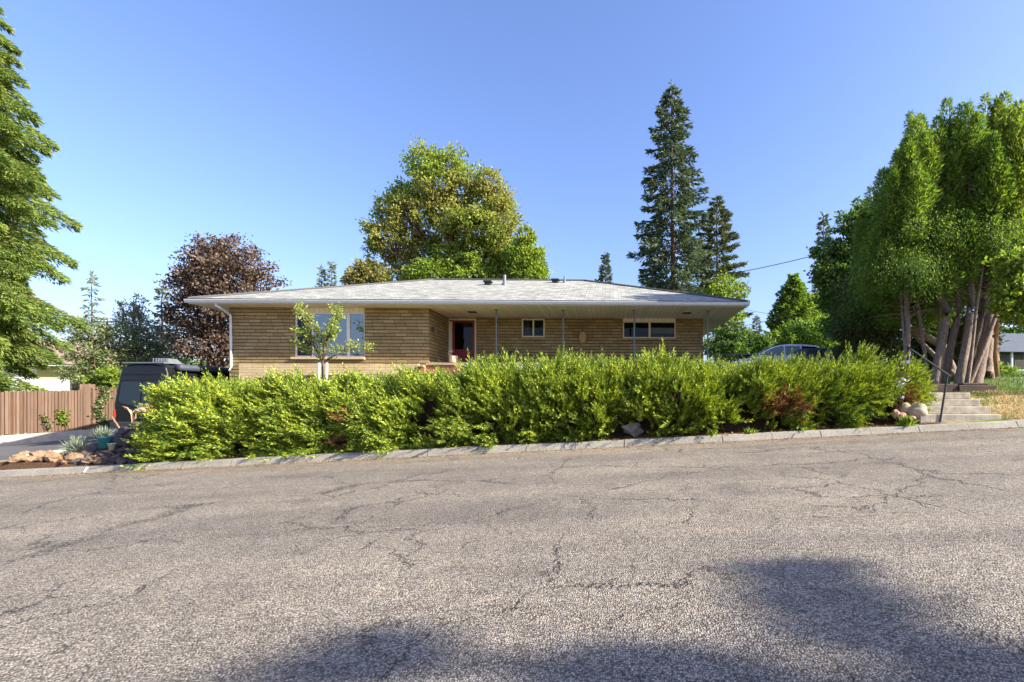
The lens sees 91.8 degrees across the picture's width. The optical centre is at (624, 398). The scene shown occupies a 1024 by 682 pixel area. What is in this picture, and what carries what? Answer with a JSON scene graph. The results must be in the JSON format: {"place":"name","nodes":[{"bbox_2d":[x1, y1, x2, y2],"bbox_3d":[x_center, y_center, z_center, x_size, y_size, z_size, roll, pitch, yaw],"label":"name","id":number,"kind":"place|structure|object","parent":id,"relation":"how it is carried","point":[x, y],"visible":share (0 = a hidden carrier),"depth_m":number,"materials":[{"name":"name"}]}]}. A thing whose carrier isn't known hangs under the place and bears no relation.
{"place":"outdoors","nodes":[
{"label":"outdoors","id":0,"kind":"place"},
{"bbox_2d":[0,437,97,460],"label":"driveway","id":1,"kind":"structure","parent":0,"point":[7,452],"depth_m":17.63,"materials":[{"name":"concrete"}]},
{"bbox_2d":[110,358,228,428],"bbox_3d":[-17.725,-0.058,20.555,2.600,2.980,6.390,0,0,0],"label":"camper van","id":2,"kind":"object","parent":1,"relation":"on","point":[134,376],"visible":0.15,"depth_m":17.79,"materials":[{"name":"black paint"}]},
{"bbox_2d":[52,435,95,453],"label":"blue grass","id":3,"kind":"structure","parent":0,"point":[77,445],"depth_m":13.11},
{"bbox_2d":[122,406,142,422],"bbox_3d":[-15.655,0.555,15.415,0.681,0.671,0.069,0,0,0],"label":"driftwood","id":4,"kind":"object","parent":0,"point":[131,414],"visible":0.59,"depth_m":15.39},
{"bbox_2d":[448,351,457,361],"bbox_3d":[-6.818,-1.691,19.198,0.401,0.481,0.362,0,0,-1],"label":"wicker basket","id":5,"kind":"object","parent":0,"point":[453,358],"visible":0.98,"depth_m":19.08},
{"bbox_2d":[497,351,513,361],"bbox_3d":[-5.108,-1.770,20.672,0.638,0.640,0.410,0,0,-2],"label":"porch bench","id":6,"kind":"object","parent":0,"point":[506,352],"visible":0.41,"depth_m":20.83,"materials":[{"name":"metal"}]},
{"bbox_2d":[0,427,1023,681],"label":"road","id":7,"kind":"structure","parent":0,"point":[896,557],"depth_m":4.13,"materials":[{"name":"asphalt"}]},
{"bbox_2d":[0,370,1023,469],"bbox_3d":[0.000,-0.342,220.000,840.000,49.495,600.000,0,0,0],"label":"ground","id":8,"kind":"structure","parent":0,"point":[645,425],"depth_m":13.21,"materials":[{"name":"soil"}]},
{"bbox_2d":[8,453,26,462],"bbox_3d":[-15.635,1.522,12.437,0.283,0.224,0.338,0,0,16],"label":"rockery rock","id":9,"kind":"object","parent":8,"relation":"on","point":[15,458],"visible":0.81,"depth_m":12.38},
{"bbox_2d":[20,455,38,462],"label":"rockery rock","id":10,"kind":"object","parent":8,"relation":"on","point":[29,459],"visible":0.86,"depth_m":12.39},
{"bbox_2d":[29,450,45,455],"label":"rockery rock","id":11,"kind":"object","parent":8,"relation":"on","point":[41,453],"visible":0.44,"depth_m":12.86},
{"bbox_2d":[0,7,89,392],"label":"spruce tree","id":12,"kind":"object","parent":8,"relation":"on","point":[23,184],"visible":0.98,"depth_m":21.82,"materials":[{"name":"green plant"}]},
{"bbox_2d":[44,453,59,461],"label":"rockery rock","id":13,"kind":"object","parent":8,"relation":"on","point":[52,457],"visible":0.99,"depth_m":12.44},
{"bbox_2d":[0,428,117,446],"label":"retaining wall","id":14,"kind":"structure","parent":8,"relation":"on","point":[9,440],"depth_m":21.06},
{"bbox_2d":[0,384,117,435],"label":"wooden fence","id":15,"kind":"object","parent":14,"relation":"on","point":[20,412],"visible":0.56,"depth_m":21.29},
{"bbox_2d":[40,413,52,432],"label":"climbing vine","id":16,"kind":"object","parent":15,"relation":"attached to","point":[47,425],"visible":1,"depth_m":21.13,"materials":[{"name":"green plant"}]},
{"bbox_2d":[55,409,72,430],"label":"climbing vine","id":17,"kind":"object","parent":15,"relation":"attached to","point":[60,416],"visible":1,"depth_m":21.57,"materials":[{"name":"green plant"}]},
{"bbox_2d":[90,386,115,427],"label":"climbing vine","id":18,"kind":"object","parent":15,"relation":"attached to","point":[99,407],"visible":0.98,"depth_m":22.69,"materials":[{"name":"green plant"}]},
{"bbox_2d":[3,341,116,433],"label":"neighbour house","id":19,"kind":"structure","parent":8,"relation":"on","point":[47,378],"depth_m":37.73,"materials":[{"name":"white paint"}]},
{"bbox_2d":[70,382,79,390],"bbox_3d":[-43.265,-0.800,38.281,0.900,1.300,0.060,0,0,-22],"label":"window","id":20,"kind":"structure","parent":19,"relation":"in","point":[76,388],"depth_m":38.20,"materials":[{"name":"glass"}]},
{"bbox_2d":[61,453,83,463],"bbox_3d":[-14.224,1.538,12.447,0.328,0.316,0.405,0,0,28],"label":"rockery rock","id":21,"kind":"object","parent":8,"relation":"on","point":[68,458],"visible":0.66,"depth_m":12.37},
{"bbox_2d":[66,271,105,340],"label":"young conifer","id":22,"kind":"object","parent":8,"relation":"on","point":[92,304],"visible":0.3,"depth_m":59.86,"materials":[{"name":"green plant"}]},
{"bbox_2d":[81,450,94,457],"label":"dark rock","id":23,"kind":"object","parent":8,"relation":"on","point":[85,453],"visible":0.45,"depth_m":12.79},
{"bbox_2d":[81,443,98,451],"bbox_3d":[-14.472,1.415,13.117,0.428,0.434,0.482,0,0,-19],"label":"dark rock","id":24,"kind":"object","parent":8,"relation":"on","point":[93,447],"visible":0.32,"depth_m":13.04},
{"bbox_2d":[77,364,121,387],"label":"green shrub","id":25,"kind":"object","parent":8,"relation":"on","point":[109,376],"visible":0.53,"depth_m":26.17,"materials":[{"name":"green plant"}]},
{"bbox_2d":[49,313,152,428],"bbox_3d":[-31.255,-1.502,28.986,4.436,7.237,3.094,0,0,-38],"label":"olive shrub","id":26,"kind":"object","parent":8,"relation":"on","point":[82,361],"visible":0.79,"depth_m":28.57,"materials":[{"name":"green plant"}]},
{"bbox_2d":[95,451,112,457],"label":"dark rock","id":27,"kind":"object","parent":8,"relation":"on","point":[102,454],"visible":0.48,"depth_m":12.82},
{"bbox_2d":[94,447,117,454],"bbox_3d":[-14.070,1.420,13.096,0.306,0.328,0.459,0,0,32],"label":"dark rock","id":28,"kind":"object","parent":8,"relation":"on","point":[116,448],"visible":0.3,"depth_m":13.03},
{"bbox_2d":[96,436,113,448],"bbox_3d":[-13.973,1.167,13.000,0.330,0.310,0.330,0,0,0],"label":"plant pot","id":29,"kind":"object","parent":28,"relation":"on","point":[102,441],"visible":0.97,"depth_m":12.90,"materials":[{"name":"plastic"}]},
{"bbox_2d":[87,425,115,440],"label":"blue grass","id":30,"kind":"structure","parent":29,"relation":"in","point":[100,433],"depth_m":13.93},
{"bbox_2d":[99,457,116,464],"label":"dark rock","id":31,"kind":"object","parent":8,"relation":"on","point":[107,460],"visible":0.77,"depth_m":12.40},
{"bbox_2d":[115,446,127,452],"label":"dark rock","id":32,"kind":"object","parent":8,"relation":"on","point":[120,450],"visible":0.74,"depth_m":13.13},
{"bbox_2d":[116,457,128,463],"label":"dark rock","id":33,"kind":"object","parent":8,"relation":"on","point":[121,460],"visible":0.92,"depth_m":12.34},
{"bbox_2d":[115,426,130,435],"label":"dark rock","id":34,"kind":"object","parent":8,"relation":"on","point":[123,430],"visible":0.58,"depth_m":13.88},
{"bbox_2d":[119,438,134,446],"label":"dark rock","id":35,"kind":"object","parent":8,"relation":"on","point":[123,443],"visible":0.55,"depth_m":13.31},
{"bbox_2d":[124,430,142,439],"bbox_3d":[-13.832,1.018,13.725,0.483,0.303,0.381,0,0,-17],"label":"dark rock","id":36,"kind":"object","parent":8,"relation":"on","point":[128,435],"visible":0.48,"depth_m":13.56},
{"bbox_2d":[102,293,194,366],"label":"silver tree","id":37,"kind":"object","parent":8,"relation":"on","point":[135,315],"visible":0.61,"depth_m":30.73,"materials":[{"name":"green plant"}]},
{"bbox_2d":[142,284,174,360],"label":"young conifer","id":38,"kind":"object","parent":8,"relation":"on","point":[160,290],"visible":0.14,"depth_m":31.92,"materials":[{"name":"green plant"}]},
{"bbox_2d":[120,353,228,367],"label":"green shrub","id":39,"kind":"object","parent":8,"relation":"on","point":[198,361],"visible":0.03,"depth_m":33.96,"materials":[{"name":"green plant"}]},
{"bbox_2d":[119,367,308,471],"bbox_3d":[-11.530,0.521,13.482,3.487,2.994,3.650,0,0,0],"label":"juniper shrub","id":40,"kind":"object","parent":8,"relation":"on","point":[171,423],"visible":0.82,"depth_m":12.40,"materials":[{"name":"plant"}]},
{"bbox_2d":[153,227,291,367],"bbox_3d":[-24.688,-4.438,29.764,6.926,12.072,5.769,0,0,28],"label":"maple tree","id":41,"kind":"object","parent":8,"relation":"on","point":[203,274],"visible":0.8,"depth_m":28.96,"materials":[{"name":"purple plant"}]},
{"bbox_2d":[223,362,372,461],"bbox_3d":[-8.943,0.421,13.596,2.989,2.876,3.668,0,0,0],"label":"juniper shrub","id":42,"kind":"object","parent":8,"relation":"on","point":[289,411],"visible":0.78,"depth_m":12.49,"materials":[{"name":"plant"}]},
{"bbox_2d":[314,264,327,286],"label":"slim conifer","id":43,"kind":"object","parent":8,"relation":"on","point":[323,272],"visible":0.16,"depth_m":60.00,"materials":[{"name":"green plant"}]},
{"bbox_2d":[239,363,419,383],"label":"planter wall","id":44,"kind":"structure","parent":8,"relation":"on","point":[248,370],"depth_m":18.48,"materials":[{"name":"brick"}]},
{"bbox_2d":[324,260,337,285],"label":"slim conifer","id":45,"kind":"object","parent":8,"relation":"on","point":[331,270],"visible":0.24,"depth_m":60.01,"materials":[{"name":"green plant"}]},
{"bbox_2d":[288,300,376,380],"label":"apple tree","id":46,"kind":"object","parent":8,"relation":"on","point":[329,333],"visible":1,"depth_m":16.91,"materials":[{"name":"green plant"}]},
{"bbox_2d":[338,258,393,284],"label":"yellow tree","id":47,"kind":"object","parent":8,"relation":"on","point":[365,271],"visible":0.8,"depth_m":44.20,"materials":[{"name":"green plant"}]},
{"bbox_2d":[315,358,445,458],"bbox_3d":[-6.518,0.265,13.456,2.896,2.823,3.497,0,0,0],"label":"juniper shrub","id":48,"kind":"object","parent":8,"relation":"on","point":[373,411],"visible":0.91,"depth_m":12.52,"materials":[{"name":"plant"}]},
{"bbox_2d":[415,363,458,373],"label":"brick steps","id":49,"kind":"structure","parent":8,"relation":"on","point":[432,366],"depth_m":18.55,"materials":[{"name":"brick"}]},
{"bbox_2d":[355,134,528,281],"bbox_3d":[-13.766,-10.311,38.005,13.446,19.017,7.948,0,0,0],"label":"ash tree","id":50,"kind":"object","parent":8,"relation":"on","point":[463,222],"visible":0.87,"depth_m":36.92,"materials":[{"name":"green plant"}]},
{"bbox_2d":[183,275,749,383],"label":"brick house","id":51,"kind":"structure","parent":8,"relation":"on","point":[422,321],"depth_m":19.61,"materials":[{"name":"brick"}]},
{"bbox_2d":[290,308,364,359],"bbox_3d":[-11.598,-2.567,18.982,2.824,2.033,0.290,0,0,-1],"label":"picture window","id":52,"kind":"structure","parent":51,"relation":"in","point":[353,327],"depth_m":19.04,"materials":[{"name":"clear glass"}]},
{"bbox_2d":[449,320,474,361],"bbox_3d":[-7.142,-2.467,21.257,1.081,1.994,0.135,0,0,-2],"label":"door","id":53,"kind":"structure","parent":51,"relation":"in","point":[463,331],"depth_m":21.29,"materials":[{"name":"red paint"}]},
{"bbox_2d":[520,319,545,339],"bbox_3d":[-4.035,-3.075,21.475,1.105,0.934,0.420,0,0,-1],"label":"slider window","id":54,"kind":"structure","parent":51,"relation":"in","point":[527,336],"depth_m":21.33,"materials":[{"name":"beige glass"}]},
{"bbox_2d":[579,326,586,342],"bbox_3d":[-1.842,-2.858,21.203,0.347,0.818,0.346,0,0,44],"label":"wicker lantern","id":55,"kind":"object","parent":51,"relation":"hanging from","point":[582,337],"visible":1,"depth_m":21.13,"materials":[{"name":"wicker"}]},
{"bbox_2d":[622,318,675,340],"bbox_3d":[1.092,-3.077,21.489,2.400,1.014,0.180,0,0,-2],"label":"wide window","id":56,"kind":"structure","parent":51,"relation":"in","point":[625,320],"depth_m":21.46,"materials":[{"name":"white glass"}]},
{"bbox_2d":[414,347,535,456],"bbox_3d":[-4.005,0.025,13.488,3.062,3.204,3.469,0,0,0],"label":"juniper shrub","id":57,"kind":"object","parent":8,"relation":"on","point":[477,393],"visible":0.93,"depth_m":12.63,"materials":[{"name":"plant"}]},
{"bbox_2d":[0,420,1023,477],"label":"kerb","id":58,"kind":"structure","parent":8,"relation":"on","point":[428,452],"depth_m":12.05,"materials":[{"name":"concrete"}]},
{"bbox_2d":[896,415,918,425],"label":"kerb weed","id":59,"kind":"object","parent":58,"relation":"on","point":[906,420],"visible":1,"depth_m":12.16,"materials":[{"name":"green plant"}]},
{"bbox_2d":[499,223,553,278],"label":"ash tree","id":60,"kind":"object","parent":8,"relation":"on","point":[527,261],"visible":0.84,"depth_m":35.69,"materials":[{"name":"green plant"}]},
{"bbox_2d":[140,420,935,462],"bbox_3d":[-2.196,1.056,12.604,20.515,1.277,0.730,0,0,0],"label":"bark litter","id":61,"kind":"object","parent":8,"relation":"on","point":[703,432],"visible":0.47,"depth_m":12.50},
{"bbox_2d":[506,342,631,445],"bbox_3d":[-1.434,-0.073,13.436,3.333,3.086,3.860,0,0,0],"label":"juniper shrub","id":62,"kind":"object","parent":8,"relation":"on","point":[593,383],"visible":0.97,"depth_m":12.48,"materials":[{"name":"plant"}]},
{"bbox_2d":[595,252,612,282],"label":"slim conifer","id":63,"kind":"object","parent":8,"relation":"on","point":[606,267],"visible":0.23,"depth_m":54.75,"materials":[{"name":"green plant"}]},
{"bbox_2d":[621,422,643,436],"bbox_3d":[0.181,0.807,12.781,0.646,0.390,0.431,0,0,-50],"label":"half hidden stone","id":64,"kind":"object","parent":8,"relation":"on","point":[634,429],"visible":0.98,"depth_m":12.64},
{"bbox_2d":[625,79,723,336],"bbox_3d":[3.860,-13.893,39.987,8.892,25.715,8.573,0,0,0],"label":"spruce tree","id":65,"kind":"object","parent":8,"relation":"on","point":[671,148],"visible":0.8,"depth_m":39.45,"materials":[{"name":"green plant"}]},
{"bbox_2d":[614,338,746,437],"bbox_3d":[1.382,-0.129,13.359,3.489,3.120,3.873,0,0,0],"label":"juniper shrub","id":66,"kind":"object","parent":8,"relation":"on","point":[695,383],"visible":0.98,"depth_m":12.42,"materials":[{"name":"plant"}]},
{"bbox_2d":[689,194,753,361],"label":"pine tree","id":67,"kind":"object","parent":8,"relation":"on","point":[726,239],"visible":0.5,"depth_m":42.41,"materials":[{"name":"green plant"}]},
{"bbox_2d":[701,270,750,327],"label":"young tree","id":68,"kind":"object","parent":8,"relation":"on","point":[721,289],"visible":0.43,"depth_m":34.71,"materials":[{"name":"green plant"}]},
{"bbox_2d":[703,320,755,362],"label":"green shrub","id":69,"kind":"object","parent":8,"relation":"on","point":[721,343],"visible":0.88,"depth_m":29.11,"materials":[{"name":"green plant"}]},
{"bbox_2d":[703,353,772,363],"bbox_3d":[5.200,-1.457,22.200,3.243,1.274,0.049,0,0,0],"label":"pipe fence","id":70,"kind":"object","parent":8,"relation":"on","point":[737,354],"visible":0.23,"depth_m":22.18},
{"bbox_2d":[725,328,776,360],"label":"green shrub","id":71,"kind":"object","parent":8,"relation":"on","point":[762,342],"visible":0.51,"depth_m":29.05,"materials":[{"name":"green plant"}]},
{"bbox_2d":[751,316,764,334],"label":"young conifer","id":72,"kind":"object","parent":8,"relation":"on","point":[756,319],"visible":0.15,"depth_m":55.86,"materials":[{"name":"green plant"}]},
{"bbox_2d":[713,349,835,434],"bbox_3d":[3.896,-0.181,13.502,3.196,2.620,3.620,0,0,0],"label":"juniper shrub","id":73,"kind":"object","parent":8,"relation":"on","point":[769,381],"visible":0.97,"depth_m":12.54,"materials":[{"name":"plant"}]},
{"bbox_2d":[732,344,819,368],"bbox_3d":[8.032,-1.987,25.500,4.660,1.760,2.200,0,0,0],"label":"white car","id":74,"kind":"object","parent":8,"relation":"on","point":[777,349],"visible":0.16,"depth_m":24.74,"materials":[{"name":"paint"}]},
{"bbox_2d":[764,272,821,345],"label":"cone shaped tree","id":75,"kind":"object","parent":8,"relation":"on","point":[794,294],"visible":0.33,"depth_m":35.32,"materials":[{"name":"green plant"}]},
{"bbox_2d":[764,314,839,347],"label":"green shrub","id":76,"kind":"object","parent":8,"relation":"on","point":[813,336],"visible":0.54,"depth_m":31.64,"materials":[{"name":"green plant"}]},
{"bbox_2d":[808,291,824,332],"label":"young tree","id":77,"kind":"object","parent":8,"relation":"on","point":[813,295],"visible":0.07,"depth_m":37.55,"materials":[{"name":"green plant"}]},
{"bbox_2d":[808,212,833,313],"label":"pine tree","id":78,"kind":"object","parent":8,"relation":"on","point":[823,222],"visible":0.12,"depth_m":52.08,"materials":[{"name":"green plant"}]},
{"bbox_2d":[803,196,871,345],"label":"leafy tree","id":79,"kind":"object","parent":8,"relation":"on","point":[834,258],"visible":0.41,"depth_m":24.64,"materials":[{"name":"green plant"}]},
{"bbox_2d":[794,348,885,364],"bbox_3d":[9.903,-1.760,23.500,4.750,1.680,1.880,0,0,0],"label":"car","id":80,"kind":"object","parent":8,"relation":"on","point":[813,351],"visible":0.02,"depth_m":22.60,"materials":[{"name":"grey paint"}]},
{"bbox_2d":[798,340,897,431],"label":"juniper shrub","id":81,"kind":"object","parent":8,"relation":"on","point":[850,396],"visible":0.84,"depth_m":12.53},
{"bbox_2d":[826,265,905,361],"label":"cypress shrub","id":82,"kind":"object","parent":8,"relation":"on","point":[886,342],"visible":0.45,"depth_m":19.87,"materials":[{"name":"green plant"}]},
{"bbox_2d":[847,342,940,419],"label":"juniper shrub","id":83,"kind":"object","parent":8,"relation":"on","point":[917,387],"visible":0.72,"depth_m":12.87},
{"bbox_2d":[891,409,899,418],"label":"boulder","id":84,"kind":"object","parent":8,"relation":"on","point":[896,412],"visible":0.94,"depth_m":12.55,"materials":[{"name":"stone"}]},
{"bbox_2d":[826,177,965,381],"bbox_3d":[11.054,-5.114,20.044,5.208,9.283,5.006,0,0,16],"label":"arborvitae","id":85,"kind":"object","parent":8,"relation":"on","point":[861,224],"visible":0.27,"depth_m":19.46,"materials":[{"name":"green plant"}]},
{"bbox_2d":[892,360,910,421],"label":"flowering shrub","id":86,"kind":"object","parent":8,"relation":"on","point":[902,395],"visible":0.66,"depth_m":12.68,"materials":[{"name":"green plant"}]},
{"bbox_2d":[898,402,910,414],"bbox_3d":[7.431,0.280,12.813,0.421,0.381,0.391,0,0,-7],"label":"boulder","id":87,"kind":"object","parent":8,"relation":"on","point":[905,408],"visible":0.46,"depth_m":12.67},
{"bbox_2d":[836,140,988,363],"bbox_3d":[10.039,-4.596,17.179,4.721,8.974,4.774,0,0,0],"label":"arborvitae","id":88,"kind":"object","parent":8,"relation":"on","point":[888,274],"visible":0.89,"depth_m":16.54,"materials":[{"name":"green plant"}]},
{"bbox_2d":[908,403,927,421],"bbox_3d":[7.624,0.346,12.593,0.475,0.509,0.389,0,0,31],"label":"boulder","id":89,"kind":"object","parent":8,"relation":"on","point":[917,410],"visible":0.81,"depth_m":12.47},
{"bbox_2d":[862,109,993,383],"bbox_3d":[10.854,-5.330,17.341,4.147,10.550,4.436,0,0,30],"label":"arborvitae","id":90,"kind":"object","parent":8,"relation":"on","point":[922,135],"visible":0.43,"depth_m":16.76,"materials":[{"name":"green plant"}]},
{"bbox_2d":[929,384,956,392],"bbox_3d":[9.475,-0.235,15.135,1.750,0.470,0.230,0,0,0],"label":"timber edging","id":91,"kind":"object","parent":8,"relation":"on","point":[950,388],"visible":0.24,"depth_m":15.02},
{"bbox_2d":[887,310,1009,375],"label":"dark shrub","id":92,"kind":"object","parent":8,"relation":"on","point":[915,345],"visible":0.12,"depth_m":22.02,"materials":[{"name":"green plant"}]},
{"bbox_2d":[899,393,1000,423],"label":"concrete steps","id":93,"kind":"structure","parent":8,"relation":"on","point":[961,407],"depth_m":12.78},
{"bbox_2d":[907,346,951,421],"bbox_3d":[8.198,-0.414,13.171,0.272,2.229,1.724,0,0,0],"label":"handrail","id":94,"kind":"object","parent":93,"relation":"on","point":[941,370],"visible":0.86,"depth_m":12.43,"materials":[{"name":"metal"}]},
{"bbox_2d":[927,95,994,383],"bbox_3d":[12.213,-5.863,18.108,4.818,11.287,4.746,0,0,0],"label":"arborvitae","id":95,"kind":"object","parent":8,"relation":"on","point":[951,343],"visible":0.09,"depth_m":17.66,"materials":[{"name":"green plant"}]},
{"bbox_2d":[926,125,1012,378],"bbox_3d":[15.153,-6.109,20.471,5.253,11.104,4.895,0,0,0],"label":"arborvitae","id":96,"kind":"object","parent":8,"relation":"on","point":[989,373],"visible":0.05,"depth_m":19.63,"materials":[{"name":"green plant"}]},
{"bbox_2d":[917,103,1023,384],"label":"arborvitae","id":97,"kind":"object","parent":8,"relation":"on","point":[991,178],"visible":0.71,"depth_m":16.27,"materials":[{"name":"green plant"}]},
{"bbox_2d":[957,383,996,392],"bbox_3d":[10.960,-0.250,15.110,1.180,0.500,0.260,0,0,0],"label":"timber edging","id":98,"kind":"object","parent":8,"relation":"on","point":[966,387],"visible":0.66,"depth_m":14.98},
{"bbox_2d":[934,333,1023,370],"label":"neighbour house","id":99,"kind":"structure","parent":8,"relation":"on","point":[1011,352],"depth_m":46.13,"materials":[{"name":"grey"}]},
{"bbox_2d":[1014,360,1023,368],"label":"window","id":100,"kind":"structure","parent":99,"relation":"in","point":[1018,363],"depth_m":46.28,"materials":[{"name":"glass"}]},
{"bbox_2d":[941,386,1023,419],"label":"dry grass","id":101,"kind":"structure","parent":8,"relation":"on","point":[999,391],"depth_m":13.63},
{"bbox_2d":[950,91,1023,382],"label":"arborvitae","id":102,"kind":"object","parent":8,"relation":"on","point":[983,309],"visible":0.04,"depth_m":17.43,"materials":[{"name":"green plant"}]},
{"bbox_2d":[950,373,1023,388],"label":"lawn grass","id":103,"kind":"structure","parent":8,"relation":"on","point":[1019,375],"depth_m":18.20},
{"bbox_2d":[958,90,1023,382],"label":"arborvitae","id":104,"kind":"object","parent":8,"relation":"on","point":[1013,138],"visible":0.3,"depth_m":16.32,"materials":[{"name":"green plant"}]},
{"bbox_2d":[992,315,999,376],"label":"pine tree","id":105,"kind":"object","parent":8,"relation":"on","point":[995,335],"depth_m":20.83,"materials":[{"name":"orange plant"}]},
{"bbox_2d":[981,245,1023,326],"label":"leafy tree","id":106,"kind":"object","parent":8,"relation":"on","point":[1006,293],"visible":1,"depth_m":13.71,"materials":[{"name":"green plant"}]},
{"bbox_2d":[999,362,1023,374],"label":"green shrub","id":107,"kind":"object","parent":8,"relation":"on","point":[1007,369],"visible":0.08,"depth_m":25.74,"materials":[{"name":"green plant"}]},
{"bbox_2d":[1001,320,1023,333],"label":"distant tree","id":108,"kind":"object","parent":8,"relation":"on","point":[1012,330],"visible":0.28,"depth_m":57.32,"materials":[{"name":"green plant"}]},
{"bbox_3d":[18.220,-5.929,29.978,2.000,9.752,0.336,0,0,0],"label":"utility pole","id":109,"kind":"object","parent":8,"relation":"on","visible":0},
{"bbox_2d":[705,257,807,277],"bbox_3d":[11.711,-9.444,31.000,13.184,2.931,0.043,0,0,9],"label":"power cable","id":110,"kind":"object","parent":109,"relation":"attached to","point":[756,268],"visible":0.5,"depth_m":31.46,"materials":[{"name":"black rubber"}]},
{"bbox_2d":[0,0,1023,365],"label":"sky","id":111,"kind":"structure","parent":0,"point":[281,123],"materials":[{"name":"blue"}]},
{"bbox_2d":[15,427,1023,477],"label":"gutter litter","id":112,"kind":"object","parent":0,"point":[507,452],"visible":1,"depth_m":11.88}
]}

